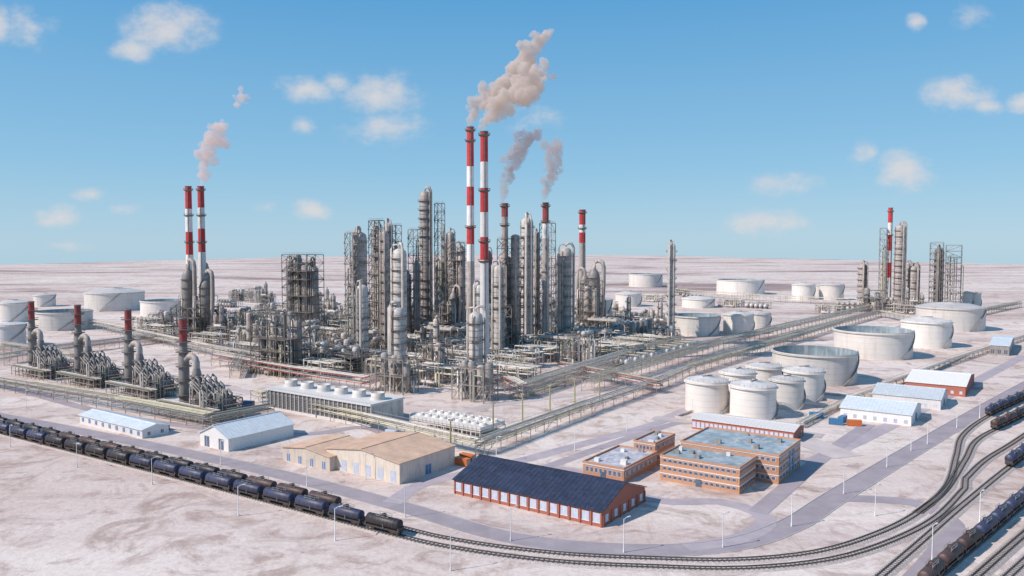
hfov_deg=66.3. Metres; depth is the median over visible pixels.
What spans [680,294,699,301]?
horizontal drum row
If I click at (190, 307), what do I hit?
catalytic cracker
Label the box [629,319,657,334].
vertical vessel row
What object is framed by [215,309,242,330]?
process structure
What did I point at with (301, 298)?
steel lattice structure
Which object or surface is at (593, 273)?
catalytic cracker
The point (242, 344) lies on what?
pipe bank
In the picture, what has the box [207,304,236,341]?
fractionating column group
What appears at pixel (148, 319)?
pipe bank
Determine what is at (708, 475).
windows
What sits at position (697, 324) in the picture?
storage tank
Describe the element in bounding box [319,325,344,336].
pipe bank
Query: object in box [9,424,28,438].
rail tank car
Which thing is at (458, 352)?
pipe bank
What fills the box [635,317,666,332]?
process structure
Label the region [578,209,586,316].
smokestack
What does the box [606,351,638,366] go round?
horizontal drum row
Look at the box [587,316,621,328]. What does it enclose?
air cooler bank
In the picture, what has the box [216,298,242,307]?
horizontal drum row
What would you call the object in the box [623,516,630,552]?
street lamp
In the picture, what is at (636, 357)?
horizontal drum row
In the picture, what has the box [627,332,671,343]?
pipe bank
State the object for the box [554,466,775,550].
road
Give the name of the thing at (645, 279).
storage tank
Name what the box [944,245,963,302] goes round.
steel lattice structure
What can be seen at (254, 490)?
rail tank car
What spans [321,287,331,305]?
fractionating column group
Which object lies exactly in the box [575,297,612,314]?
storage tank
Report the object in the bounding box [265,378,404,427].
cooling tower
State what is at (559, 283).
distillation column
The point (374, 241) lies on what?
distillation column
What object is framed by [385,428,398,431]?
shipping container
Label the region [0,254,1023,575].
ground
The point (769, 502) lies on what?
road
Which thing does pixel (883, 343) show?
storage tank
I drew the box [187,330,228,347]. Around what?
pipe bank
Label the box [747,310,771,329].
storage tank
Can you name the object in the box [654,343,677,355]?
horizontal drum row
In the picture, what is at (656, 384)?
pipe rack
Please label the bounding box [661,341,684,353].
horizontal drum row
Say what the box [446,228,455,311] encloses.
distillation column
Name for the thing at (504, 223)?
smokestack
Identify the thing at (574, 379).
lighting mast
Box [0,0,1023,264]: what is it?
sky
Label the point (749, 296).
pipe rack
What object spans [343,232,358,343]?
steel lattice structure
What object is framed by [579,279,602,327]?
steel lattice structure
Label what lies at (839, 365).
storage tank
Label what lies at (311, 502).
rail tank car
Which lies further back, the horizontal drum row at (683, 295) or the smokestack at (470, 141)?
the horizontal drum row at (683, 295)
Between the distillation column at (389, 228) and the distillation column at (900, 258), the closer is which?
the distillation column at (389, 228)
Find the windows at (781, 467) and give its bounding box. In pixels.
[682,444,799,480]
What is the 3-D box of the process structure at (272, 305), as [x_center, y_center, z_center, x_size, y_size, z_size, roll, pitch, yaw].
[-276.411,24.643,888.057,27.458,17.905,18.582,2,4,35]
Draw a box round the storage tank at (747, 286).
[716,279,764,294]
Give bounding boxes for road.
[0,292,254,304]
[0,381,1023,556]
[0,385,384,435]
[192,435,315,450]
[219,365,676,419]
[383,325,900,503]
[542,422,681,467]
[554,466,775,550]
[748,424,874,513]
[801,355,1023,461]
[834,494,965,575]
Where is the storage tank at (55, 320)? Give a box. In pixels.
[35,309,93,330]
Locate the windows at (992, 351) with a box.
[991,349,1007,354]
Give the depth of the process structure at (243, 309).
738.90 m
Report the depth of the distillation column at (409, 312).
672.88 m
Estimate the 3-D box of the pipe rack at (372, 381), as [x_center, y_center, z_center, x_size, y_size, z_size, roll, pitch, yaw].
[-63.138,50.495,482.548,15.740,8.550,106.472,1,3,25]
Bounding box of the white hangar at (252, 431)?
[198,411,294,451]
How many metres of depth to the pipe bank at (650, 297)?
1139.31 m
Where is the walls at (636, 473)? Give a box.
[583,453,657,481]
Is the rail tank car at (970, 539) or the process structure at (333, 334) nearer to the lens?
the rail tank car at (970, 539)
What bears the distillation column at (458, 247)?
on the ground at (60, 514)
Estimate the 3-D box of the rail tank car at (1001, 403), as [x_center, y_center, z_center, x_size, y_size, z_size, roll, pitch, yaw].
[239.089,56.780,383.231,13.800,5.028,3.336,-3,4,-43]
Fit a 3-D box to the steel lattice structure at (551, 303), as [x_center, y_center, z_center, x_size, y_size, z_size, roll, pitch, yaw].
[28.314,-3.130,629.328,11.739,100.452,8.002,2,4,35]
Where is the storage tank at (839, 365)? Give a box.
[771,345,859,386]
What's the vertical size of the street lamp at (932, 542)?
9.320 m
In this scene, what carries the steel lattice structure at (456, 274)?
on the ground at (60, 514)
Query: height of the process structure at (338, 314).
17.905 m
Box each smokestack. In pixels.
[183,186,194,331]
[196,186,207,334]
[465,126,475,344]
[478,131,490,359]
[500,203,509,346]
[541,202,550,340]
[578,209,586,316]
[886,208,893,306]
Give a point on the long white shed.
(133, 426)
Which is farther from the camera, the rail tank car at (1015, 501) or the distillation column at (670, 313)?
the distillation column at (670, 313)
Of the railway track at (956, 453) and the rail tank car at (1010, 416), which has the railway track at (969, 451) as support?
the rail tank car at (1010, 416)
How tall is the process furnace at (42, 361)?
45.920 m
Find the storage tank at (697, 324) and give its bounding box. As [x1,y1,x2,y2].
[675,313,720,335]
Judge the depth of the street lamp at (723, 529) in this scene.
208.76 m
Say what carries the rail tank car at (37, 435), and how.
on the railway track at (965, 483)
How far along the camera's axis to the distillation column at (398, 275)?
558.33 m
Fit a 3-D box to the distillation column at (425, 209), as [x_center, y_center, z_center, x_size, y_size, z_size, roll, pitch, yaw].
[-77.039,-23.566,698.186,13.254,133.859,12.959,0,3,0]
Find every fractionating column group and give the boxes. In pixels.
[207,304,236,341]
[231,309,259,346]
[258,282,275,303]
[281,308,286,334]
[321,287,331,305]
[325,293,343,318]
[408,315,450,352]
[606,295,636,319]
[648,300,666,326]
[902,286,928,310]
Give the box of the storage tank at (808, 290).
[792,282,815,299]
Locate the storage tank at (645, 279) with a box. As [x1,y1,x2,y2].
[629,273,662,286]
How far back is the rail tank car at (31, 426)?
330.50 m
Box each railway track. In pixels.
[0,431,1023,572]
[328,399,1023,564]
[870,458,1023,575]
[911,416,1023,513]
[942,505,1023,575]
[966,526,1023,575]
[997,552,1023,575]
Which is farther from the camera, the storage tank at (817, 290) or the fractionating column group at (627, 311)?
the storage tank at (817, 290)
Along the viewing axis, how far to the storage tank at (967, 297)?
1022.87 m
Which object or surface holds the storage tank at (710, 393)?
on the ground at (60, 514)
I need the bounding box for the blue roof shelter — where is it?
[989,336,1013,355]
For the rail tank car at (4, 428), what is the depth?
332.03 m
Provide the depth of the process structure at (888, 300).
994.18 m
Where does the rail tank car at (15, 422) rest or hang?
on the railway track at (956, 453)
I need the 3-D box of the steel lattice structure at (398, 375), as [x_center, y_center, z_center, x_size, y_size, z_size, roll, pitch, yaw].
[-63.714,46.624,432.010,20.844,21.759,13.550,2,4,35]
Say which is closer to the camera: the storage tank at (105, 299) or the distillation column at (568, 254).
the distillation column at (568, 254)
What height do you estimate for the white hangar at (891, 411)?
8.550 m
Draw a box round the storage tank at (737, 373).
[718,366,757,390]
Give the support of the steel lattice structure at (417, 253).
on the ground at (60, 514)
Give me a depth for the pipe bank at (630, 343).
572.93 m
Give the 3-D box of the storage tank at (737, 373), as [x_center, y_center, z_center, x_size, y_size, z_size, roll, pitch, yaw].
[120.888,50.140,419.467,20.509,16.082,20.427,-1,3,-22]
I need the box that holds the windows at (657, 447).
[635,438,673,459]
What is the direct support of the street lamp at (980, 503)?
on the ground at (60, 514)
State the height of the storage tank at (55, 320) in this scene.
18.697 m
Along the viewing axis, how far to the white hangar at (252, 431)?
316.43 m
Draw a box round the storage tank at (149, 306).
[139,299,180,316]
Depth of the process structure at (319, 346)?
520.05 m
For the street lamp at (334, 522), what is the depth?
213.38 m
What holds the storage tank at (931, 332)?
on the ground at (60, 514)
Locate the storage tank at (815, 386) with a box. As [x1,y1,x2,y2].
[782,365,825,401]
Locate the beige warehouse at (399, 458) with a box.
[325,432,456,484]
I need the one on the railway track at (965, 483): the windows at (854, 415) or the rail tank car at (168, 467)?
the rail tank car at (168, 467)
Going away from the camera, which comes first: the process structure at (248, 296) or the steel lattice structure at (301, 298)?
the steel lattice structure at (301, 298)
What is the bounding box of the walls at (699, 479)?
[660,456,755,493]
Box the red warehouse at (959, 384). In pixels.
[904,369,974,396]
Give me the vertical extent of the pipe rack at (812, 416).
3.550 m
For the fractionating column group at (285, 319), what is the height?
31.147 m
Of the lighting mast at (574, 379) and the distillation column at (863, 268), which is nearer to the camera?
the lighting mast at (574, 379)
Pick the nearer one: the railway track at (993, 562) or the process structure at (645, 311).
the railway track at (993, 562)
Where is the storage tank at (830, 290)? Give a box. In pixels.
[819,282,844,299]
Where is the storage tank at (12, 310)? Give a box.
[0,299,29,321]
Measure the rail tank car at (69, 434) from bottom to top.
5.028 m
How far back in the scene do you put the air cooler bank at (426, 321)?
675.93 m
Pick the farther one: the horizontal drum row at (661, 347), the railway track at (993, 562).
the horizontal drum row at (661, 347)
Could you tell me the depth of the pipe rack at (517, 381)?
430.76 m
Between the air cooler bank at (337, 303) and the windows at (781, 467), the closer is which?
the windows at (781, 467)
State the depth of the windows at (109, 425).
338.30 m
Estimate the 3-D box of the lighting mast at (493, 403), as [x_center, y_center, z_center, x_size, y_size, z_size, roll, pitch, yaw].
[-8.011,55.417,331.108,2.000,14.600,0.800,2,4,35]
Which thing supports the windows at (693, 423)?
in the brick office row at (701, 420)
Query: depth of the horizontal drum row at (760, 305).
1020.01 m
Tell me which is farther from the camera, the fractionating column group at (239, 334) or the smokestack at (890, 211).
the smokestack at (890, 211)
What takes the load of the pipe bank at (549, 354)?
on the ground at (60, 514)
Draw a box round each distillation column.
[286,256,292,309]
[308,256,314,318]
[351,226,369,343]
[354,279,370,369]
[370,221,381,325]
[378,226,390,347]
[382,218,394,304]
[387,300,407,386]
[390,242,408,352]
[407,270,412,332]
[413,260,421,334]
[418,186,432,334]
[434,259,439,317]
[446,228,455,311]
[455,241,464,264]
[466,305,486,365]
[473,280,479,311]
[488,247,492,303]
[491,259,505,351]
[520,212,534,338]
[533,228,541,340]
[554,253,563,333]
[558,242,574,333]
[665,240,676,334]
[856,260,868,303]
[892,221,906,306]
[904,260,911,306]
[908,262,920,303]
[932,244,944,301]
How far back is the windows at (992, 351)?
578.85 m
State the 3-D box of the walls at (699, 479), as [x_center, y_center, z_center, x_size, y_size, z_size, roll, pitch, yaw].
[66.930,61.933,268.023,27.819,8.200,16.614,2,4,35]
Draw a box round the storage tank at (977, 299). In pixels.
[973,292,981,305]
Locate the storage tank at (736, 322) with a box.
[722,310,754,334]
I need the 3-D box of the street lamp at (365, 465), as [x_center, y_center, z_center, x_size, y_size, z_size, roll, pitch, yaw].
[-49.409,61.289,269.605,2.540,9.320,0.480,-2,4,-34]
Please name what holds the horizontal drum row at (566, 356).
on the ground at (60, 514)
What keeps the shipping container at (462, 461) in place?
on the ground at (60, 514)
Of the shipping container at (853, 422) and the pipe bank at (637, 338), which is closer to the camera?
the shipping container at (853, 422)
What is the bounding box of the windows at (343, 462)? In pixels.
[341,459,430,483]
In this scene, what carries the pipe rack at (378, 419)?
on the ground at (60, 514)
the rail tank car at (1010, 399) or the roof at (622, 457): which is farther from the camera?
the rail tank car at (1010, 399)
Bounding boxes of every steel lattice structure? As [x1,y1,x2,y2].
[249,309,310,377]
[281,254,324,327]
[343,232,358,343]
[367,220,384,343]
[374,352,418,395]
[393,223,401,249]
[407,229,423,333]
[415,340,452,377]
[434,203,445,312]
[445,242,466,337]
[450,359,497,403]
[489,304,511,347]
[496,234,524,347]
[539,221,555,343]
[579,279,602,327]
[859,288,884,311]
[878,227,888,300]
[928,243,943,302]
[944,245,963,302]
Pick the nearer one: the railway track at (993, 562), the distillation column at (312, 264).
the railway track at (993, 562)
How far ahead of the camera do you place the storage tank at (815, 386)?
406.00 m
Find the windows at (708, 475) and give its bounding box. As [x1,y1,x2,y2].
[662,458,755,490]
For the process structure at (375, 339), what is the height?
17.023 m
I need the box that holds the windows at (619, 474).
[584,456,656,477]
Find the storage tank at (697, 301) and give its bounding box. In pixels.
[681,295,715,307]
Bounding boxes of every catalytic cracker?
[170,258,224,338]
[432,284,465,338]
[575,259,605,325]
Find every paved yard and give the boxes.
[651,416,823,437]
[682,415,861,457]
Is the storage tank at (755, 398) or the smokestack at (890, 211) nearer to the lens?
the storage tank at (755, 398)
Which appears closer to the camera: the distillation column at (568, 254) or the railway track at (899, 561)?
the railway track at (899, 561)
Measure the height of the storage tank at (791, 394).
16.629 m
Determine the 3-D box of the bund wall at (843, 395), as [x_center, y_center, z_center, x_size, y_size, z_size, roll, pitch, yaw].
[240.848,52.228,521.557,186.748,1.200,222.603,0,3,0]
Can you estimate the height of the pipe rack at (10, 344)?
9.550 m
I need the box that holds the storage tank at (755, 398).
[728,378,778,419]
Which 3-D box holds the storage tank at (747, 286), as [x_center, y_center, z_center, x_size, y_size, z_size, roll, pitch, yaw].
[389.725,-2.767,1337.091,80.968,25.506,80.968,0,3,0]
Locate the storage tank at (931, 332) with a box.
[900,316,953,348]
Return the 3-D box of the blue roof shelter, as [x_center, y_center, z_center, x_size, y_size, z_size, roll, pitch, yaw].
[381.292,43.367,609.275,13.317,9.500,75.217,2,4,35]
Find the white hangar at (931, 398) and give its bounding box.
[872,382,948,409]
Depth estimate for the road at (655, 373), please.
427.72 m
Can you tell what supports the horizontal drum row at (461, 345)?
on the ground at (60, 514)
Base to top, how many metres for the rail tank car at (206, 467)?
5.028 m
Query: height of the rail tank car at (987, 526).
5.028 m
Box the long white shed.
[78,409,169,438]
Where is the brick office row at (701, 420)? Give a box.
[690,412,804,438]
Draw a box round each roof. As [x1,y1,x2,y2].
[583,445,657,469]
[633,430,674,444]
[660,444,755,468]
[680,426,800,456]
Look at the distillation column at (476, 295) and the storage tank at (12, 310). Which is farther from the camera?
the storage tank at (12, 310)
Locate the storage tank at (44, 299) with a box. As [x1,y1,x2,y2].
[33,293,56,306]
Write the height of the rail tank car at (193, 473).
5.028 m
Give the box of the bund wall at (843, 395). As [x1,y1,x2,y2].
[824,349,961,397]
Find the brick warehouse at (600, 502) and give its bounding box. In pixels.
[452,454,646,527]
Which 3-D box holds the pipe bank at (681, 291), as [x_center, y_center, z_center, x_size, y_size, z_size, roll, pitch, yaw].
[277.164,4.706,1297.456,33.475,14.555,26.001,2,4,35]
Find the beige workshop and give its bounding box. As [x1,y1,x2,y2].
[281,435,356,470]
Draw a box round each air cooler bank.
[320,301,341,311]
[320,312,333,326]
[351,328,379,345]
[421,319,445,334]
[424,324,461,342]
[450,321,465,336]
[457,326,465,338]
[539,332,580,351]
[571,326,611,341]
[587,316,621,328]
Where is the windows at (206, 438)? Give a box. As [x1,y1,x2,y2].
[204,435,223,450]
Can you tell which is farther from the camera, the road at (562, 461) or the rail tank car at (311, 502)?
the road at (562, 461)
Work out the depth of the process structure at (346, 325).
651.52 m
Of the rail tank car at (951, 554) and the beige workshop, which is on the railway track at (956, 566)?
the rail tank car at (951, 554)
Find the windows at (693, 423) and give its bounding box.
[692,421,801,437]
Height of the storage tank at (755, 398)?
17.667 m
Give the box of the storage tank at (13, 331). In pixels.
[0,321,26,346]
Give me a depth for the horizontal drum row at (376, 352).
525.35 m
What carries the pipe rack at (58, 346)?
on the ground at (60, 514)
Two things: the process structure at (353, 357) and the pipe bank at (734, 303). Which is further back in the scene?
the pipe bank at (734, 303)
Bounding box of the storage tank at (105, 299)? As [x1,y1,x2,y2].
[83,287,144,311]
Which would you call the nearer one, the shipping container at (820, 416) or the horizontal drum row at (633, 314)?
the shipping container at (820, 416)
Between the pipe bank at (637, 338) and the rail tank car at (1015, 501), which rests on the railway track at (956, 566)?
the rail tank car at (1015, 501)
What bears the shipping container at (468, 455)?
on the ground at (60, 514)
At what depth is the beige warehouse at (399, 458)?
277.19 m
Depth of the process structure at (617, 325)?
657.31 m
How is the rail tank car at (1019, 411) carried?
on the railway track at (969, 451)
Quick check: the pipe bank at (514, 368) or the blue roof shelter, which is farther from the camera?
the blue roof shelter
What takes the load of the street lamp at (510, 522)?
on the road at (817, 509)
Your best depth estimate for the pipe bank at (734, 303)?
1040.62 m
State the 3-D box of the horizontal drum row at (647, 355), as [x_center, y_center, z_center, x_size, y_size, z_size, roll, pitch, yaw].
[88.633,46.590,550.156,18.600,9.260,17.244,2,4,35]
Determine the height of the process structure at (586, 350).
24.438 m
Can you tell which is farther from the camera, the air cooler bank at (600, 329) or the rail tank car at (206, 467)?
the air cooler bank at (600, 329)
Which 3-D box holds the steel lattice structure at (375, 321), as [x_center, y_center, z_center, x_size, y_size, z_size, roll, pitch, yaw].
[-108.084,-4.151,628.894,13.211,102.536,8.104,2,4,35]
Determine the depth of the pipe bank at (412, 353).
509.20 m
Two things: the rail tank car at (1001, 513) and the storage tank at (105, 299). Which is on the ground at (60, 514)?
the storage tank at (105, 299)
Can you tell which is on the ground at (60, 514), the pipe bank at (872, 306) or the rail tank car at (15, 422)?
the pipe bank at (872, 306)
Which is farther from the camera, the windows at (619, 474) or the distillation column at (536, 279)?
the distillation column at (536, 279)
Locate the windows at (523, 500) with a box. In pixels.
[455,482,642,523]
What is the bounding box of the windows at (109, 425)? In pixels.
[82,417,163,435]
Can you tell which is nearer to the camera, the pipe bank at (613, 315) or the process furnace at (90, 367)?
the process furnace at (90, 367)
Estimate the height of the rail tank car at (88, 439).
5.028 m
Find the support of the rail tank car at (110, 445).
on the railway track at (956, 453)
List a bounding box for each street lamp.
[306,458,312,485]
[334,505,342,540]
[365,452,371,479]
[404,485,411,516]
[450,532,458,570]
[510,505,517,540]
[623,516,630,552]
[722,511,729,546]
[874,484,880,515]
[931,523,937,559]
[979,489,984,521]
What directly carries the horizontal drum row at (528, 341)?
on the ground at (60, 514)
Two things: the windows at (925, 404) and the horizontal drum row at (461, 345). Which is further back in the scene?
the horizontal drum row at (461, 345)
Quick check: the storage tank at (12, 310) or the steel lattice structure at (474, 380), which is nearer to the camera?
the steel lattice structure at (474, 380)
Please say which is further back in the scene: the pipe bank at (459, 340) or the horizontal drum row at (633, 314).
the horizontal drum row at (633, 314)
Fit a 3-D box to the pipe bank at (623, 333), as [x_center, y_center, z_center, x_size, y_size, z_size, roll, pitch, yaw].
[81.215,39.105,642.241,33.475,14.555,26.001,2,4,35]
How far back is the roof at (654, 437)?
297.11 m
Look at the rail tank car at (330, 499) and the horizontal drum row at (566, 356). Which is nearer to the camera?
the rail tank car at (330, 499)
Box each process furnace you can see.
[9,301,74,380]
[55,304,124,389]
[104,309,178,400]
[158,317,242,424]
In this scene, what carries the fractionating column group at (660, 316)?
on the ground at (60, 514)
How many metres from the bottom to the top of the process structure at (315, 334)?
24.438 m
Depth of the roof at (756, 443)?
284.16 m
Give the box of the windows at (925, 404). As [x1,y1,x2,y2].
[923,397,944,407]
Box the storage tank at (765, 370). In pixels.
[745,361,783,381]
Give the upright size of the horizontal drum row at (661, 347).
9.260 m
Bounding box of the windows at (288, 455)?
[287,453,324,469]
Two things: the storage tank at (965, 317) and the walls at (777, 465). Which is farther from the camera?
the storage tank at (965, 317)
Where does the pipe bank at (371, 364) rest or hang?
on the ground at (60, 514)
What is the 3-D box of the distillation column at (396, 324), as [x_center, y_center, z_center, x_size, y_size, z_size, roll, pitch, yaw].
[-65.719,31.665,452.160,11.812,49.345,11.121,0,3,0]
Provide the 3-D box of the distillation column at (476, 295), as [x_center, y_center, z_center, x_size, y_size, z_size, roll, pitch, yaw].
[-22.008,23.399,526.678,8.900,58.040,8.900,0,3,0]
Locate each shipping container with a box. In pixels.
[241,400,254,406]
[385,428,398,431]
[455,456,470,465]
[459,452,475,461]
[809,411,823,418]
[829,417,842,424]
[838,415,846,422]
[846,419,861,425]
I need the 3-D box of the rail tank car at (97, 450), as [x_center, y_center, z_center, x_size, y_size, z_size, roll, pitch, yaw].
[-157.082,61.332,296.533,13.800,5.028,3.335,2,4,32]
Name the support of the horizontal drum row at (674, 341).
on the ground at (60, 514)
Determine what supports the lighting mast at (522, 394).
on the ground at (60, 514)
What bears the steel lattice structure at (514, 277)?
on the ground at (60, 514)
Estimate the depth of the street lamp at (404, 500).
231.93 m
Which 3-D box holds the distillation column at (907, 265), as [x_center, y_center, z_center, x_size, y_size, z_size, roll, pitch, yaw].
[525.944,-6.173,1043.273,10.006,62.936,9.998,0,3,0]
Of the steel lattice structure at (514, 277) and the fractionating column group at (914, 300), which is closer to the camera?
the steel lattice structure at (514, 277)
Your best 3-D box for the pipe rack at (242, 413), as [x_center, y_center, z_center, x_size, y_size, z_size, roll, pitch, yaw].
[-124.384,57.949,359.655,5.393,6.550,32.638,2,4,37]
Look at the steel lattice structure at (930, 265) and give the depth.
997.82 m
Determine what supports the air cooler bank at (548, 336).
on the ground at (60, 514)
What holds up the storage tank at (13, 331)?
on the ground at (60, 514)
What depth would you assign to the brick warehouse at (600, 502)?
239.90 m
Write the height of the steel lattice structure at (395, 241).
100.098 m
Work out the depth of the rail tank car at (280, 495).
240.92 m
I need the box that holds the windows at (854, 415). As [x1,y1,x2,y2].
[844,412,916,423]
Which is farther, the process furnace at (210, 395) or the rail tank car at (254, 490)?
the process furnace at (210, 395)
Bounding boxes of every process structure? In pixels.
[149,309,177,327]
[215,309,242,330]
[228,288,245,300]
[235,306,265,327]
[244,286,263,302]
[255,302,280,313]
[286,324,325,347]
[302,318,324,340]
[302,339,335,364]
[320,330,351,349]
[324,344,369,372]
[327,336,354,352]
[329,309,346,322]
[340,317,372,335]
[369,334,387,354]
[557,329,600,364]
[605,321,629,335]
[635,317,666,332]
[636,309,665,323]
[644,323,681,339]
[880,296,897,309]
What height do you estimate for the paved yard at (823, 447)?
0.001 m
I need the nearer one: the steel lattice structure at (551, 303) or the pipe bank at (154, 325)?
the steel lattice structure at (551, 303)
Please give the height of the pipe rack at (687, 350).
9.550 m
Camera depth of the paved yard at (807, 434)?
359.04 m
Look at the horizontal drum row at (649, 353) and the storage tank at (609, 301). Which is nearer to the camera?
the horizontal drum row at (649, 353)
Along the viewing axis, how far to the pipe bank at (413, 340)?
584.66 m
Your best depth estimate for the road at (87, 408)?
355.11 m
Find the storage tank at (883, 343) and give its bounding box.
[833,326,914,360]
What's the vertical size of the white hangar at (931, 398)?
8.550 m
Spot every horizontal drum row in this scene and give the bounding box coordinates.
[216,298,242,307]
[369,349,387,364]
[450,343,497,355]
[505,338,536,348]
[553,346,577,361]
[575,321,583,325]
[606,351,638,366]
[614,319,634,326]
[614,349,647,364]
[618,312,647,320]
[630,349,655,362]
[642,345,662,360]
[648,345,669,358]
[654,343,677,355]
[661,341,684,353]
[664,338,690,351]
[675,337,696,348]
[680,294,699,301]
[745,300,771,308]
[836,302,862,311]
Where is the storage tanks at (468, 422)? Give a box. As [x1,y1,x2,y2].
[410,409,505,440]
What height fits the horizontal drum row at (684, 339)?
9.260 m
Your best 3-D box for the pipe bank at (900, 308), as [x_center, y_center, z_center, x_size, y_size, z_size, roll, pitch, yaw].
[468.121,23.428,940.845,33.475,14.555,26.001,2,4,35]
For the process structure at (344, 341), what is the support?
on the ground at (60, 514)
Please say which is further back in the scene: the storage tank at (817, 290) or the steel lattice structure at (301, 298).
the storage tank at (817, 290)
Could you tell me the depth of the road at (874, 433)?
351.21 m
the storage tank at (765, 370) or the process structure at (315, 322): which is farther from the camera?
the process structure at (315, 322)
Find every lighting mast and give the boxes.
[448,419,452,442]
[491,402,494,435]
[520,393,524,420]
[548,385,551,411]
[573,378,576,407]
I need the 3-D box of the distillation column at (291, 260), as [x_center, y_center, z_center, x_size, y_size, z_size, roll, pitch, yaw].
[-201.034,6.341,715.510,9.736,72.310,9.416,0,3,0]
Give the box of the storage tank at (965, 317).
[915,301,986,331]
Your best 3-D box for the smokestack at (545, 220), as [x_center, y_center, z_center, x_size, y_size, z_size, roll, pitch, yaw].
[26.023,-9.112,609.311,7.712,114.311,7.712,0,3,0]
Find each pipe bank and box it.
[132,315,162,328]
[136,322,174,337]
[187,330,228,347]
[223,340,268,359]
[230,327,259,340]
[233,323,259,336]
[249,353,302,375]
[295,353,352,379]
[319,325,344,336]
[327,319,346,330]
[364,355,416,374]
[378,336,419,352]
[406,350,449,369]
[407,330,432,343]
[411,360,460,386]
[434,345,468,363]
[441,333,465,349]
[445,356,496,378]
[483,348,521,370]
[491,357,544,384]
[494,345,544,366]
[514,340,560,363]
[521,330,554,350]
[559,338,599,344]
[585,342,629,360]
[593,330,631,338]
[598,336,644,353]
[606,312,627,325]
[611,333,655,349]
[626,313,657,320]
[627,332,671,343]
[642,292,664,301]
[675,286,689,295]
[718,297,744,307]
[814,303,845,313]
[854,302,882,311]
[886,301,915,314]
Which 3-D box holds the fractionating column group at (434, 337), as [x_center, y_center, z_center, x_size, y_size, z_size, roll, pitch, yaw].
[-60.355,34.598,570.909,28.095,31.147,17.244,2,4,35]
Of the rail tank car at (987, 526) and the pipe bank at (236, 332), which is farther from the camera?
the pipe bank at (236, 332)
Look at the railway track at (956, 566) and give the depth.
209.91 m
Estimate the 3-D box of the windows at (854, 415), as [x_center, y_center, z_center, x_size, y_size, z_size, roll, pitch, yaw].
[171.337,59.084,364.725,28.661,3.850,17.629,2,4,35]
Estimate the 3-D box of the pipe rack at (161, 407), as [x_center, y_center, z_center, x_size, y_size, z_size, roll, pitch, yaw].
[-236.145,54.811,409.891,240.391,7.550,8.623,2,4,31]
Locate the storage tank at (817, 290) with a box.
[815,284,818,297]
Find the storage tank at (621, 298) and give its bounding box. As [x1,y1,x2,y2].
[615,291,641,306]
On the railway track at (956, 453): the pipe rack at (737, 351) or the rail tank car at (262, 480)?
the rail tank car at (262, 480)
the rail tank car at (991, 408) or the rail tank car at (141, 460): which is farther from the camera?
the rail tank car at (991, 408)
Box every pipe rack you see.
[0,329,207,362]
[0,340,73,360]
[0,374,214,425]
[89,318,260,362]
[205,401,274,426]
[211,351,369,390]
[229,340,257,378]
[250,362,695,454]
[360,353,459,391]
[414,354,527,393]
[509,335,683,398]
[558,360,662,393]
[581,304,871,391]
[679,289,849,304]
[689,309,880,373]
[796,385,874,427]
[874,333,1023,387]
[876,301,1021,320]
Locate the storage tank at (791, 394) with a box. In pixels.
[768,374,805,409]
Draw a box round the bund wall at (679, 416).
[675,398,839,423]
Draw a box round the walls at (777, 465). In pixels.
[681,441,800,484]
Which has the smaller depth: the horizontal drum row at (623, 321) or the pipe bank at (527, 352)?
the pipe bank at (527, 352)
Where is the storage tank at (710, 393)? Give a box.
[683,374,730,413]
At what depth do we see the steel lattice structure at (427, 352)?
484.47 m
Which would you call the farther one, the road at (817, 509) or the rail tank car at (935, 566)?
the road at (817, 509)
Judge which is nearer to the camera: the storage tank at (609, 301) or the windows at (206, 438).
the windows at (206, 438)
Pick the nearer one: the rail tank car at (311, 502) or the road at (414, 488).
the rail tank car at (311, 502)
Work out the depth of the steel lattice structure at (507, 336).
572.09 m
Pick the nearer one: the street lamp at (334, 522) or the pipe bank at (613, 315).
the street lamp at (334, 522)
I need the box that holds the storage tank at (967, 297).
[959,291,973,303]
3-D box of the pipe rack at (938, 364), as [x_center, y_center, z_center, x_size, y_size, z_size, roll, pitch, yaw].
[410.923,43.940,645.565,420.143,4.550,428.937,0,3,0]
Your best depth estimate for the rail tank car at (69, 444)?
302.85 m
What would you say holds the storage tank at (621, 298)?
on the ground at (60, 514)
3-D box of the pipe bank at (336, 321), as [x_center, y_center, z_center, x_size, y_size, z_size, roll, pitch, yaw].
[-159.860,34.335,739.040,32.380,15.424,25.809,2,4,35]
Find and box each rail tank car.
[0,414,7,422]
[0,420,10,434]
[6,418,23,425]
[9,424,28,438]
[22,422,41,429]
[26,428,46,443]
[40,426,60,434]
[45,433,66,448]
[58,430,79,439]
[64,437,86,453]
[78,435,100,444]
[85,442,108,458]
[99,439,121,449]
[106,447,131,464]
[121,444,144,454]
[129,453,155,470]
[144,450,168,460]
[153,459,180,476]
[167,455,193,466]
[178,465,206,483]
[193,461,219,473]
[204,471,234,490]
[219,468,247,480]
[233,478,263,498]
[247,474,276,488]
[262,486,295,506]
[277,481,308,497]
[294,493,328,515]
[309,489,341,505]
[328,502,364,524]
[364,511,404,534]
[917,557,945,575]
[937,541,963,570]
[956,527,981,554]
[974,515,997,540]
[985,402,998,414]
[989,503,1011,527]
[990,416,1005,428]
[995,398,1007,409]
[1002,410,1015,423]
[1004,395,1015,406]
[1004,448,1021,466]
[1004,492,1023,514]
[1013,391,1023,402]
[1013,407,1023,419]
[1016,441,1023,458]
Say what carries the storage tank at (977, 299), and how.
on the ground at (60, 514)
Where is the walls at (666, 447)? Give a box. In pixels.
[634,436,674,463]
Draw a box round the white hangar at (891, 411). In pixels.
[839,395,920,425]
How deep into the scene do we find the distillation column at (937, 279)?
993.89 m
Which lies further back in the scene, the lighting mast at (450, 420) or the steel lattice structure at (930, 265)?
the steel lattice structure at (930, 265)

